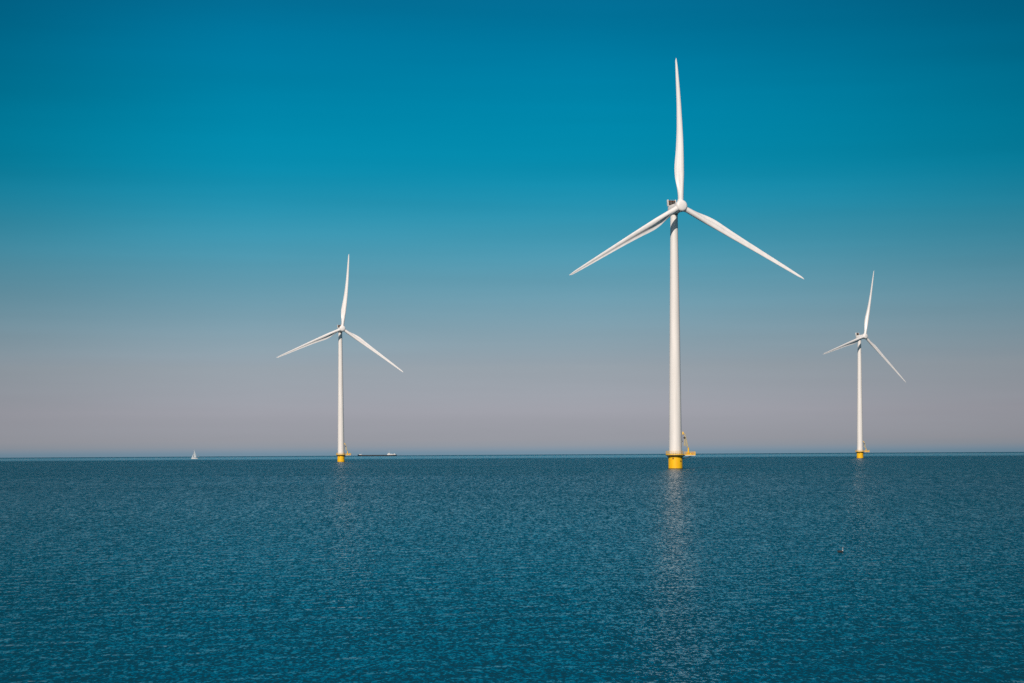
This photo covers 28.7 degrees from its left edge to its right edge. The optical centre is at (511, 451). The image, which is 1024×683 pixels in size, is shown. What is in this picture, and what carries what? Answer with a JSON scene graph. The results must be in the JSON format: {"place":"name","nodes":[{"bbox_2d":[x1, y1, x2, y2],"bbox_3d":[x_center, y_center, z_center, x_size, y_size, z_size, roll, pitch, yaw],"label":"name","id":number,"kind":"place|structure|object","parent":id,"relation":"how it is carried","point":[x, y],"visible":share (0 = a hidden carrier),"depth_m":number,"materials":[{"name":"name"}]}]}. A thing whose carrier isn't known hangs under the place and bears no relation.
{"place":"outdoors","nodes":[
{"label":"outdoors","id":0,"kind":"place"},
{"bbox_2d":[0,452,1023,682],"bbox_3d":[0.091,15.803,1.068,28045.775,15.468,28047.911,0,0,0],"label":"sea water","id":1,"kind":"structure","parent":0,"point":[642,568],"depth_m":137.85,"materials":[{"name":"blue liquid"}]},
{"bbox_2d":[276,255,402,461],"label":"wind turbine","id":2,"kind":"object","parent":1,"relation":"in","point":[341,443],"visible":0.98,"depth_m":1736.19,"materials":[{"name":"white metal"}]},
{"bbox_2d":[358,453,396,455],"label":"cargo barge","id":3,"kind":"object","parent":1,"relation":"on","point":[389,454],"visible":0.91,"depth_m":5781.19,"materials":[{"name":"white paint"}]},
{"bbox_2d":[570,59,803,468],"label":"wind turbine","id":4,"kind":"object","parent":1,"relation":"in","point":[674,453],"visible":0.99,"depth_m":883.70,"materials":[{"name":"white metal"}]},
{"bbox_2d":[824,271,905,457],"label":"wind turbine","id":5,"kind":"object","parent":1,"relation":"in","point":[860,450],"visible":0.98,"depth_m":1899.48,"materials":[{"name":"white metal"}]},
{"bbox_2d":[0,0,1023,457],"label":"sky","id":6,"kind":"structure","parent":0,"point":[188,188],"materials":[{"name":"blue"}]}
]}

